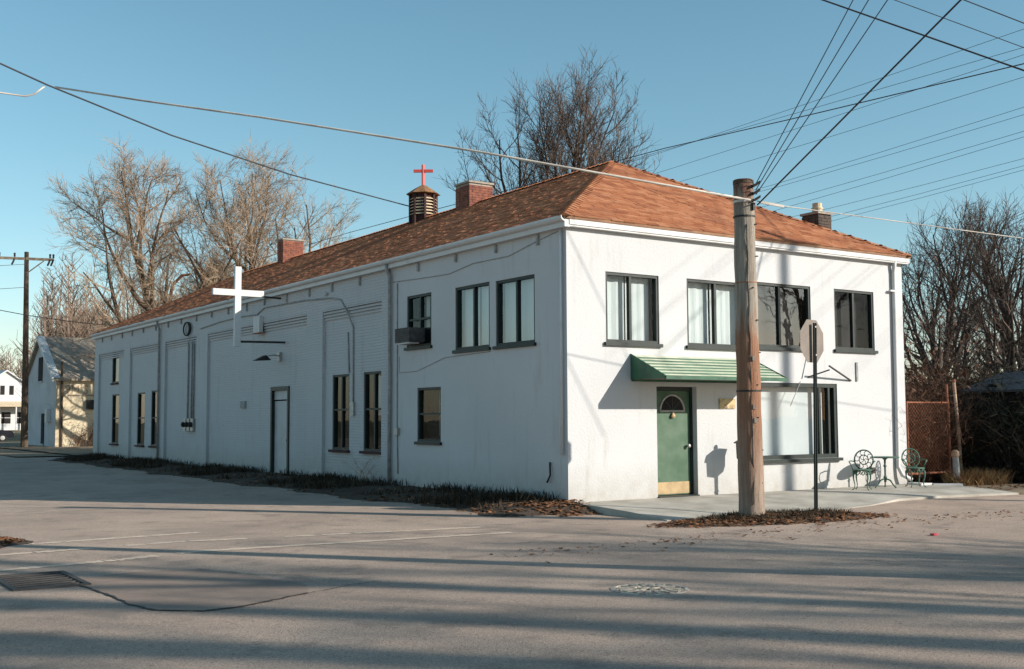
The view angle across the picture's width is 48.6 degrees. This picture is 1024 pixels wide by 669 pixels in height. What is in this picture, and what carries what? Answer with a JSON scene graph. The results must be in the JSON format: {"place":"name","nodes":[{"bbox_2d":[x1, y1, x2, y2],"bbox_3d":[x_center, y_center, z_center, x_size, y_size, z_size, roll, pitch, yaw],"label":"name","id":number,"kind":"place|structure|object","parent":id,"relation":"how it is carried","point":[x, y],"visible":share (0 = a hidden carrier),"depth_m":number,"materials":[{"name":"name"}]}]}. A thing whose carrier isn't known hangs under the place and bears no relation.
{"place":"outdoors","nodes":[
{"label":"outdoors","id":0,"kind":"place"},
{"bbox_2d":[4,430,20,441],"bbox_3d":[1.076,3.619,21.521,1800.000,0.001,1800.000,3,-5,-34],"label":"ground","id":1,"kind":"structure","parent":0,"point":[17,436],"depth_m":132.52,"materials":[{"name":"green plant"}]},
{"bbox_2d":[0,430,13,441],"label":"parked car","id":2,"kind":"object","parent":1,"relation":"on","point":[5,435],"visible":1,"depth_m":96.55,"materials":[{"name":"paint"}]},
{"bbox_2d":[0,370,21,429],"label":"white gabled house","id":3,"kind":"structure","parent":1,"relation":"on","point":[10,408],"depth_m":201.51,"materials":[{"name":"paint"}]},
{"bbox_2d":[0,386,4,394],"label":"window","id":4,"kind":"structure","parent":3,"relation":"in","point":[2,389],"depth_m":201.02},
{"bbox_2d":[1,412,10,422],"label":"window","id":5,"kind":"structure","parent":3,"relation":"in","point":[6,416],"depth_m":201.07,"materials":[{"name":"glass"}]},
{"bbox_2d":[9,386,13,394],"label":"window","id":6,"kind":"structure","parent":3,"relation":"in","point":[11,392],"depth_m":201.86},
{"bbox_2d":[17,412,20,422],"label":"window","id":7,"kind":"structure","parent":3,"relation":"in","point":[18,413],"depth_m":202.26,"materials":[{"name":"white paint"}]},
{"bbox_2d":[0,250,182,430],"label":"distant woods","id":8,"kind":"object","parent":1,"relation":"on","point":[46,324],"visible":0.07,"depth_m":114.16,"materials":[{"name":"plant"}]},
{"bbox_2d":[906,337,1018,382],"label":"background woods","id":9,"kind":"object","parent":1,"relation":"on","point":[974,358],"depth_m":78.26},
{"bbox_2d":[0,448,71,456],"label":"lot","id":10,"kind":"structure","parent":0,"point":[14,452],"depth_m":60.06,"materials":[{"name":"asphalt"}]},
{"bbox_2d":[0,252,54,446],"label":"wooden utility pole","id":11,"kind":"object","parent":10,"relation":"on","point":[26,258],"visible":0.98,"depth_m":72.71,"materials":[{"name":"brown wood"}]},
{"bbox_2d":[0,310,103,324],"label":"street wire","id":12,"kind":"object","parent":11,"relation":"attached to","point":[51,318],"visible":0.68,"depth_m":73.47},
{"bbox_2d":[0,442,92,454],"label":"yard","id":13,"kind":"structure","parent":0,"point":[69,450],"depth_m":67.78,"materials":[{"name":"plant"}]},
{"bbox_2d":[28,336,94,446],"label":"old gabled building","id":14,"kind":"structure","parent":13,"relation":"on","point":[60,383],"depth_m":74.08,"materials":[{"name":"beige paint"}]},
{"bbox_2d":[37,357,42,382],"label":"window","id":15,"kind":"structure","parent":14,"relation":"in","point":[40,363],"depth_m":76.49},
{"bbox_2d":[40,413,44,445],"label":"window","id":16,"kind":"structure","parent":14,"relation":"in","point":[43,414],"depth_m":75.30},
{"bbox_2d":[52,408,93,440],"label":"wall vines","id":17,"kind":"object","parent":14,"relation":"attached to","point":[81,426],"depth_m":73.05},
{"bbox_2d":[65,424,92,446],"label":"shrub","id":18,"kind":"object","parent":13,"relation":"on","point":[88,441],"visible":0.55,"depth_m":72.92,"materials":[{"name":"plant"}]},
{"bbox_2d":[42,132,278,364],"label":"bare tree","id":19,"kind":"object","parent":13,"relation":"on","point":[147,304],"visible":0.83,"depth_m":66.81,"materials":[{"name":"grey plant"}]},
{"bbox_2d":[169,273,189,300],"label":"lamp pole","id":20,"kind":"object","parent":13,"relation":"on","point":[178,279],"visible":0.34,"depth_m":72.92,"materials":[{"name":"black metal"}]},
{"bbox_2d":[173,249,230,298],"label":"bare tree","id":21,"kind":"object","parent":13,"relation":"on","point":[193,284],"visible":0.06,"depth_m":77.24,"materials":[{"name":"grey plant"}]},
{"bbox_2d":[119,133,364,305],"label":"bare tree","id":22,"kind":"object","parent":13,"relation":"on","point":[245,216],"visible":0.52,"depth_m":70.33,"materials":[{"name":"grey plant"}]},
{"bbox_2d":[432,45,663,195],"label":"bare tree","id":23,"kind":"object","parent":13,"relation":"on","point":[581,139],"visible":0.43,"depth_m":55.03,"materials":[{"name":"brown plant"}]},
{"bbox_2d":[913,304,984,378],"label":"bare tree","id":24,"kind":"object","parent":13,"relation":"on","point":[958,342],"visible":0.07,"depth_m":47.18,"materials":[{"name":"brown plant"}]},
{"bbox_2d":[901,235,998,390],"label":"bare tree","id":25,"kind":"object","parent":13,"relation":"on","point":[905,268],"visible":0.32,"depth_m":44.92,"materials":[{"name":"brown plant"}]},
{"bbox_2d":[901,193,1014,389],"bbox_3d":[14.800,-0.020,39.768,5.357,9.797,5.889,3,-5,-34],"label":"bare tree","id":26,"kind":"object","parent":13,"relation":"on","point":[952,281],"visible":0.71,"depth_m":39.62,"materials":[{"name":"brown plant"}]},
{"bbox_2d":[925,186,1023,369],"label":"bare tree","id":27,"kind":"object","parent":13,"relation":"on","point":[988,281],"visible":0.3,"depth_m":42.39,"materials":[{"name":"brown plant"}]},
{"bbox_2d":[936,199,1023,378],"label":"bare tree","id":28,"kind":"object","parent":13,"relation":"on","point":[1004,297],"visible":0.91,"depth_m":35.67,"materials":[{"name":"brown plant"}]},
{"bbox_2d":[969,186,1023,368],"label":"bare tree","id":29,"kind":"object","parent":13,"relation":"on","point":[1017,359],"visible":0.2,"depth_m":39.92,"materials":[{"name":"brown plant"}]},
{"bbox_2d":[48,455,596,516],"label":"verge","id":30,"kind":"structure","parent":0,"point":[345,494],"depth_m":25.90,"materials":[{"name":"soil"}]},
{"bbox_2d":[62,452,560,510],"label":"verge weeds","id":31,"kind":"object","parent":30,"relation":"on","point":[474,496],"visible":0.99,"depth_m":28.38,"materials":[{"name":"plant"}]},
{"bbox_2d":[339,445,380,480],"bbox_3d":[-3.654,3.183,28.246,1.107,1.045,1.163,-1,-4,11],"label":"wall sapling","id":32,"kind":"object","parent":30,"relation":"on","point":[363,468],"visible":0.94,"depth_m":28.06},
{"bbox_2d":[514,498,602,516],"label":"corner leaves","id":33,"kind":"object","parent":30,"relation":"on","point":[548,505],"visible":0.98,"depth_m":21.02,"materials":[{"name":"plant"}]},
{"bbox_2d":[0,455,1023,668],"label":"road","id":34,"kind":"structure","parent":0,"point":[908,593],"depth_m":11.95,"materials":[{"name":"asphalt"}]},
{"bbox_2d":[0,539,33,548],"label":"corner island","id":35,"kind":"structure","parent":34,"relation":"on","point":[24,541],"depth_m":16.21,"materials":[{"name":"soil"}]},
{"bbox_2d":[0,536,26,544],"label":"island leaves","id":36,"kind":"object","parent":35,"relation":"on","point":[7,538],"visible":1,"depth_m":16.37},
{"bbox_2d":[0,570,91,590],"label":"storm drain","id":37,"kind":"object","parent":34,"relation":"on","point":[38,580],"visible":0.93,"depth_m":12.51,"materials":[{"name":"metal"}]},
{"bbox_2d":[29,532,200,543],"bbox_3d":[-5.942,3.072,17.125,2.613,0.021,0.259,4,-6,-43],"label":"road marking","id":38,"kind":"object","parent":34,"relation":"on","point":[115,538],"visible":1,"depth_m":17.03,"materials":[{"name":"white paint"}]},
{"bbox_2d":[73,583,308,610],"bbox_3d":[-3.658,2.610,11.275,2.936,0.028,1.404,-2,-4,18],"label":"road crack","id":39,"kind":"object","parent":34,"relation":"on","point":[186,610],"visible":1,"depth_m":10.90,"materials":[{"name":"asphalt"}]},
{"bbox_2d":[75,569,307,610],"bbox_3d":[-3.351,2.667,12.000,2.030,0.029,3.320,3,-5,-34],"label":"road patch","id":40,"kind":"object","parent":34,"relation":"on","point":[191,589],"visible":1,"depth_m":11.88,"materials":[{"name":"asphalt"}]},
{"bbox_2d":[0,526,480,554],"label":"road marking","id":41,"kind":"object","parent":34,"relation":"on","point":[235,538],"visible":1,"depth_m":16.74,"materials":[{"name":"white paint"}]},
{"bbox_2d":[197,568,285,574],"bbox_3d":[-2.762,2.753,13.076,2.150,0.002,0.328,-1,-4,15],"label":"road crack","id":42,"kind":"object","parent":34,"relation":"on","point":[255,574],"visible":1,"depth_m":12.96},
{"bbox_2d":[0,532,511,570],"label":"road marking","id":43,"kind":"object","parent":34,"relation":"on","point":[63,564],"visible":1,"depth_m":15.40,"materials":[{"name":"white paint"}]},
{"bbox_2d":[90,160,912,501],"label":"white building","id":44,"kind":"structure","parent":34,"relation":"on","point":[480,334],"depth_m":25.89,"materials":[{"name":"paint"}]},
{"bbox_2d":[109,394,118,445],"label":"window","id":45,"kind":"structure","parent":44,"relation":"in","point":[114,396],"depth_m":49.02,"materials":[{"name":"glass"}]},
{"bbox_2d":[110,352,118,384],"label":"window","id":46,"kind":"structure","parent":44,"relation":"in","point":[114,359],"depth_m":49.29,"materials":[{"name":"glass"}]},
{"bbox_2d":[134,392,144,446],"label":"window","id":47,"kind":"structure","parent":44,"relation":"in","point":[139,444],"depth_m":45.84,"materials":[{"name":"green paint"}]},
{"bbox_2d":[148,391,156,447],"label":"window","id":48,"kind":"structure","parent":44,"relation":"in","point":[153,445],"depth_m":44.28,"materials":[{"name":"glass"}]},
{"bbox_2d":[0,63,408,206],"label":"service cable","id":49,"kind":"object","parent":44,"relation":"attached to","point":[186,139],"visible":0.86,"depth_m":28.31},
{"bbox_2d":[0,86,44,96],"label":"cable tail","id":50,"kind":"object","parent":49,"relation":"attached to","point":[36,92],"visible":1,"depth_m":24.18},
{"bbox_2d":[212,266,284,346],"bbox_3d":[-7.625,-0.797,32.965,2.240,2.310,0.130,3,-5,-34],"label":"wall cross","id":51,"kind":"object","parent":44,"relation":"attached to","point":[237,292],"depth_m":32.72,"materials":[{"name":"white metal"}]},
{"bbox_2d":[274,390,286,473],"bbox_3d":[-6.825,2.936,33.566,0.125,2.545,1.150,3,-5,-34],"label":"door","id":52,"kind":"structure","parent":44,"relation":"in","point":[280,442],"depth_m":33.67,"materials":[{"name":"paint"}]},
{"bbox_2d":[328,374,349,452],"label":"window","id":53,"kind":"structure","parent":44,"relation":"in","point":[344,409],"depth_m":30.50,"materials":[{"name":"glass"}]},
{"bbox_2d":[359,371,380,454],"bbox_3d":[-3.414,1.951,28.661,0.410,2.130,1.190,3,-5,-34],"label":"window","id":54,"kind":"structure","parent":44,"relation":"in","point":[376,408],"depth_m":28.90,"materials":[{"name":"glass"}]},
{"bbox_2d":[404,293,431,350],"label":"window","id":55,"kind":"structure","parent":44,"relation":"in","point":[423,319],"depth_m":26.82,"materials":[{"name":"green paint"}]},
{"bbox_2d":[414,387,441,444],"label":"window","id":56,"kind":"structure","parent":44,"relation":"in","point":[433,413],"depth_m":26.48,"materials":[{"name":"green paint"}]},
{"bbox_2d":[452,282,502,353],"bbox_3d":[-0.767,-0.373,24.752,0.370,1.520,1.510,3,-5,-34],"label":"window","id":57,"kind":"structure","parent":44,"relation":"in","point":[477,296],"depth_m":24.85,"materials":[{"name":"green paint"}]},
{"bbox_2d":[492,274,535,349],"bbox_3d":[0.128,-0.447,23.355,0.290,1.450,1.530,3,-5,-34],"label":"window","id":58,"kind":"structure","parent":44,"relation":"in","point":[519,291],"depth_m":23.44,"materials":[{"name":"glass"}]},
{"bbox_2d":[604,272,662,347],"bbox_3d":[2.357,-0.510,22.859,1.490,1.520,0.370,3,-5,-34],"label":"window","id":59,"kind":"structure","parent":44,"relation":"in","point":[628,296],"depth_m":22.92,"materials":[{"name":"glass"}]},
{"bbox_2d":[656,391,690,494],"bbox_3d":[3.316,2.224,23.303,0.954,2.125,0.135,3,-5,-34],"label":"door","id":60,"kind":"structure","parent":44,"relation":"in","point":[673,435],"depth_m":23.33,"materials":[{"name":"green paint"}]},
{"bbox_2d":[630,354,786,382],"bbox_3d":[4.058,0.688,23.127,3.380,0.555,1.037,3,-5,-34],"label":"door awning","id":61,"kind":"object","parent":44,"relation":"attached to","point":[672,367],"depth_m":22.73,"materials":[{"name":"green metal"}]},
{"bbox_2d":[686,279,735,350],"bbox_3d":[4.269,-0.424,24.144,1.780,1.520,0.370,3,-5,-34],"label":"window","id":62,"kind":"structure","parent":44,"relation":"in","point":[711,308],"depth_m":24.14,"materials":[{"name":"glass"}]},
{"bbox_2d":[757,282,809,351],"bbox_3d":[5.907,-0.400,25.249,2.030,1.540,0.370,3,-5,-34],"label":"window","id":63,"kind":"structure","parent":44,"relation":"in","point":[779,305],"depth_m":25.44,"materials":[{"name":"glass"}]},
{"bbox_2d":[761,383,842,462],"bbox_3d":[6.258,1.937,25.287,2.870,1.800,0.400,3,-5,-34],"label":"window","id":64,"kind":"structure","parent":44,"relation":"in","point":[787,430],"depth_m":25.48,"materials":[{"name":"glass"}]},
{"bbox_2d":[834,289,877,353],"bbox_3d":[7.951,-0.318,26.624,1.500,1.520,0.370,3,-5,-34],"label":"window","id":65,"kind":"structure","parent":44,"relation":"in","point":[849,305],"depth_m":26.79,"materials":[{"name":"glass"}]},
{"bbox_2d":[611,583,688,594],"bbox_3d":[1.406,2.618,11.554,0.800,0.065,0.800,3,-5,-34],"label":"manhole cover","id":66,"kind":"object","parent":34,"relation":"on","point":[648,588],"visible":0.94,"depth_m":11.52,"materials":[{"name":"metal"}]},
{"bbox_2d":[491,509,1022,562],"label":"gutter leaves","id":67,"kind":"object","parent":34,"relation":"on","point":[754,532],"visible":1,"depth_m":17.02,"materials":[{"name":"plant"}]},
{"bbox_2d":[645,506,895,527],"bbox_3d":[4.510,3.134,19.314,6.600,0.260,2.650,3,-5,-34],"label":"mound","id":68,"kind":"object","parent":34,"relation":"on","point":[734,521],"depth_m":18.69,"materials":[{"name":"soil"}]},
{"bbox_2d":[732,178,783,515],"bbox_3d":[4.235,0.294,19.292,0.858,5.939,0.455,-2,-4,18],"label":"stub utility pole","id":69,"kind":"object","parent":68,"relation":"on","point":[750,464],"visible":0.99,"depth_m":19.19,"materials":[{"name":"brown wood"}]},
{"bbox_2d":[55,86,750,200],"bbox_3d":[-3.013,-3.840,21.491,14.717,3.507,0.841,-2,-4,19],"label":"telephone cable","id":70,"kind":"object","parent":69,"relation":"attached to","point":[522,159],"visible":1,"depth_m":20.57,"materials":[{"name":"rubber"}]},
{"bbox_2d":[756,0,852,182],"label":"guy wire","id":71,"kind":"object","parent":69,"relation":"attached to","point":[805,89],"visible":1,"depth_m":18.23,"materials":[{"name":"metal"}]},
{"bbox_2d":[756,0,868,189],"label":"guy wire","id":72,"kind":"object","parent":69,"relation":"attached to","point":[813,92],"visible":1,"depth_m":18.05,"materials":[{"name":"metal"}]},
{"bbox_2d":[755,0,887,194],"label":"guy wire","id":73,"kind":"object","parent":69,"relation":"attached to","point":[824,92],"visible":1,"depth_m":17.77,"materials":[{"name":"metal"}]},
{"bbox_2d":[757,0,961,204],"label":"guy wire","id":74,"kind":"object","parent":69,"relation":"attached to","point":[885,75],"visible":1,"depth_m":16.84,"materials":[{"name":"metal"}]},
{"bbox_2d":[755,107,1022,189],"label":"power line","id":75,"kind":"object","parent":69,"relation":"attached to","point":[898,146],"visible":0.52,"depth_m":34.09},
{"bbox_2d":[757,201,1023,238],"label":"telephone cable","id":76,"kind":"object","parent":69,"relation":"attached to","point":[899,221],"visible":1,"depth_m":20.65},
{"bbox_2d":[759,115,1021,191],"bbox_3d":[1.279,-4.229,50.084,0.012,1.967,74.000,3,-5,-34],"label":"power line","id":77,"kind":"object","parent":69,"relation":"attached to","point":[896,152],"visible":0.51,"depth_m":34.48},
{"bbox_2d":[763,131,1023,206],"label":"power line","id":78,"kind":"object","parent":69,"relation":"attached to","point":[897,168],"visible":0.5,"depth_m":34.84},
{"bbox_2d":[800,319,823,509],"bbox_3d":[5.382,1.546,20.039,0.763,3.632,0.103,4,-6,-44],"label":"stop sign","id":79,"kind":"object","parent":68,"relation":"on","point":[811,342],"visible":0.88,"depth_m":20.06,"materials":[{"name":"metal"}]},
{"bbox_2d":[951,450,959,481],"bbox_3d":[10.942,3.308,27.910,0.214,0.932,0.197,3,-5,-34],"label":"stump post","id":80,"kind":"object","parent":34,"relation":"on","point":[955,455],"visible":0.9,"depth_m":27.85,"materials":[{"name":"grey wood"}]},
{"bbox_2d":[0,0,1023,386],"label":"sky","id":81,"kind":"structure","parent":0,"point":[416,70],"materials":[{"name":"blue"}]},
{"bbox_2d":[202,48,1020,285],"bbox_3d":[-1.629,-5.413,48.211,0.012,0.296,74.000,3,-5,-34],"label":"power line","id":82,"kind":"object","parent":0,"point":[822,105],"visible":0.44,"depth_m":32.16,"materials":[{"name":"rubber"}]},
{"bbox_2d":[210,63,1023,273],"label":"power line","id":83,"kind":"object","parent":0,"point":[729,133],"visible":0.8,"depth_m":34.57,"materials":[{"name":"rubber"}]},
{"bbox_2d":[733,441,737,458],"bbox_3d":[4.891,2.699,23.566,0.560,1.320,0.485,3,-5,-34],"label":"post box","id":84,"kind":"object","parent":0,"point":[735,442],"visible":0.06,"depth_m":23.61,"materials":[{"name":"white metal"}]},
{"bbox_2d":[581,484,1018,520],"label":"pavement","id":85,"kind":"structure","parent":0,"point":[672,508],"depth_m":22.56,"materials":[{"name":"concrete"}]},
{"bbox_2d":[849,449,875,489],"bbox_3d":[7.812,3.016,25.271,0.566,0.891,0.509,-3,-5,28],"label":"garden chair","id":86,"kind":"object","parent":85,"relation":"on","point":[867,471],"visible":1,"depth_m":25.37,"materials":[{"name":"green metal"}]},
{"bbox_2d":[870,456,899,487],"bbox_3d":[8.509,3.142,25.831,0.650,0.714,0.650,3,-5,-34],"label":"garden table","id":87,"kind":"object","parent":85,"relation":"on","point":[885,478],"visible":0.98,"depth_m":25.80,"materials":[{"name":"green metal"}]},
{"bbox_2d":[901,448,926,487],"bbox_3d":[9.318,3.085,26.229,0.566,0.891,0.509,0,-4,-2],"label":"garden chair","id":88,"kind":"object","parent":85,"relation":"on","point":[914,467],"visible":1,"depth_m":26.32,"materials":[{"name":"green metal"}]},
{"bbox_2d":[908,482,931,484],"bbox_3d":[9.673,3.558,26.942,0.400,0.060,0.450,3,-5,-34],"label":"splash block","id":89,"kind":"object","parent":85,"relation":"on","point":[915,483],"depth_m":26.81,"materials":[{"name":"white paint"}]},
{"bbox_2d":[932,483,962,485],"bbox_3d":[10.311,3.586,26.898,0.733,0.090,0.186,-1,-4,3],"label":"edging stone","id":90,"kind":"object","parent":85,"relation":"on","point":[959,484],"visible":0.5,"depth_m":26.82,"materials":[{"name":"white paint"}]},
{"bbox_2d":[626,29,1022,163],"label":"power line","id":91,"kind":"object","parent":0,"point":[839,92],"visible":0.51,"depth_m":32.60,"materials":[{"name":"metal"}]},
{"bbox_2d":[654,55,1021,173],"bbox_3d":[-0.881,-5.130,48.694,0.012,1.372,74.000,3,-5,-34],"label":"power line","id":92,"kind":"object","parent":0,"point":[840,114],"visible":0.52,"depth_m":33.34,"materials":[{"name":"metal"}]},
{"bbox_2d":[680,77,1022,181],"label":"power line","id":93,"kind":"object","parent":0,"point":[866,125],"visible":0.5,"depth_m":32.42,"materials":[{"name":"rubber"}]},
{"bbox_2d":[775,137,1022,210],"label":"power line","id":94,"kind":"object","parent":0,"point":[905,172],"visible":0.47,"depth_m":35.09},
{"bbox_2d":[793,158,1023,216],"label":"power line","id":95,"kind":"object","parent":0,"point":[916,186],"visible":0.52,"depth_m":37.85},
{"bbox_2d":[822,0,1023,70],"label":"service drop","id":96,"kind":"object","parent":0,"point":[926,36],"visible":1,"depth_m":25.05,"materials":[{"name":"rubber"}]},
{"bbox_2d":[831,166,1021,216],"bbox_3d":[4.184,-3.563,51.995,0.012,2.343,74.000,3,-5,-34],"label":"power line","id":97,"kind":"object","parent":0,"point":[928,191],"visible":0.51,"depth_m":37.70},
{"bbox_2d":[833,170,1021,220],"bbox_3d":[4.433,-3.471,52.157,0.012,2.564,74.000,3,-5,-34],"label":"power line","id":98,"kind":"object","parent":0,"point":[936,193],"visible":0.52,"depth_m":37.74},
{"bbox_2d":[895,0,1023,47],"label":"service drop","id":99,"kind":"object","parent":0,"point":[960,24],"visible":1,"depth_m":20.00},
{"bbox_2d":[922,477,1023,494],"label":"driveway","id":100,"kind":"structure","parent":0,"point":[1020,490],"depth_m":26.80,"materials":[{"name":"concrete"}]},
{"bbox_2d":[905,384,950,474],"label":"rusty gate","id":101,"kind":"structure","parent":100,"relation":"on","point":[949,440],"depth_m":28.29,"materials":[{"name":"metal"}]},
{"bbox_2d":[902,250,997,481],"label":"dead vine leaves","id":102,"kind":"object","parent":100,"relation":"on","point":[944,367],"visible":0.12,"depth_m":30.45,"materials":[{"name":"plant"}]},
{"bbox_2d":[892,380,1017,482],"bbox_3d":[10.023,2.530,29.685,5.944,2.662,5.970,3,-5,-34],"label":"vine tangle","id":103,"kind":"object","parent":100,"relation":"on","point":[927,449],"visible":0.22,"depth_m":28.54,"materials":[{"name":"plant"}]},
{"bbox_2d":[952,380,962,475],"bbox_3d":[11.362,2.496,28.886,0.260,2.692,0.108,2,-5,-26],"label":"gate post","id":104,"kind":"object","parent":100,"relation":"on","point":[957,417],"visible":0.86,"depth_m":28.87,"materials":[{"name":"wood"}]},
{"bbox_2d":[904,288,1023,454],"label":"thicket","id":105,"kind":"object","parent":100,"relation":"on","point":[919,376],"depth_m":32.02,"materials":[{"name":"plant"}]},
{"bbox_2d":[905,332,1023,446],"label":"undergrowth","id":106,"kind":"object","parent":100,"relation":"on","point":[981,378],"visible":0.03,"depth_m":31.63,"materials":[{"name":"plant"}]},
{"bbox_2d":[908,368,1023,481],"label":"shed brush","id":107,"kind":"object","parent":100,"relation":"on","point":[993,459],"visible":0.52,"depth_m":28.75,"materials":[{"name":"plant"}]},
{"bbox_2d":[916,480,1023,489],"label":"drive leaves","id":108,"kind":"object","parent":100,"relation":"on","point":[1019,485],"visible":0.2,"depth_m":27.15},
{"bbox_2d":[940,466,1014,485],"bbox_3d":[11.544,3.464,28.138,2.524,0.507,1.828,3,-5,-34],"label":"straw clump","id":109,"kind":"object","parent":100,"relation":"on","point":[975,477],"visible":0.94,"depth_m":27.74,"materials":[{"name":"brown plant"}]},
{"bbox_2d":[951,332,1023,480],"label":"shed ivy","id":110,"kind":"object","parent":100,"relation":"on","point":[998,386],"visible":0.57,"depth_m":28.87,"materials":[{"name":"plant"}]},
{"bbox_2d":[961,371,1023,481],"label":"dark shed","id":111,"kind":"structure","parent":100,"relation":"on","point":[1018,387],"depth_m":29.57,"materials":[{"name":"blue metal"}]},
{"bbox_2d":[964,0,1023,23],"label":"service drop","id":112,"kind":"object","parent":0,"point":[994,11],"visible":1,"depth_m":19.00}
]}

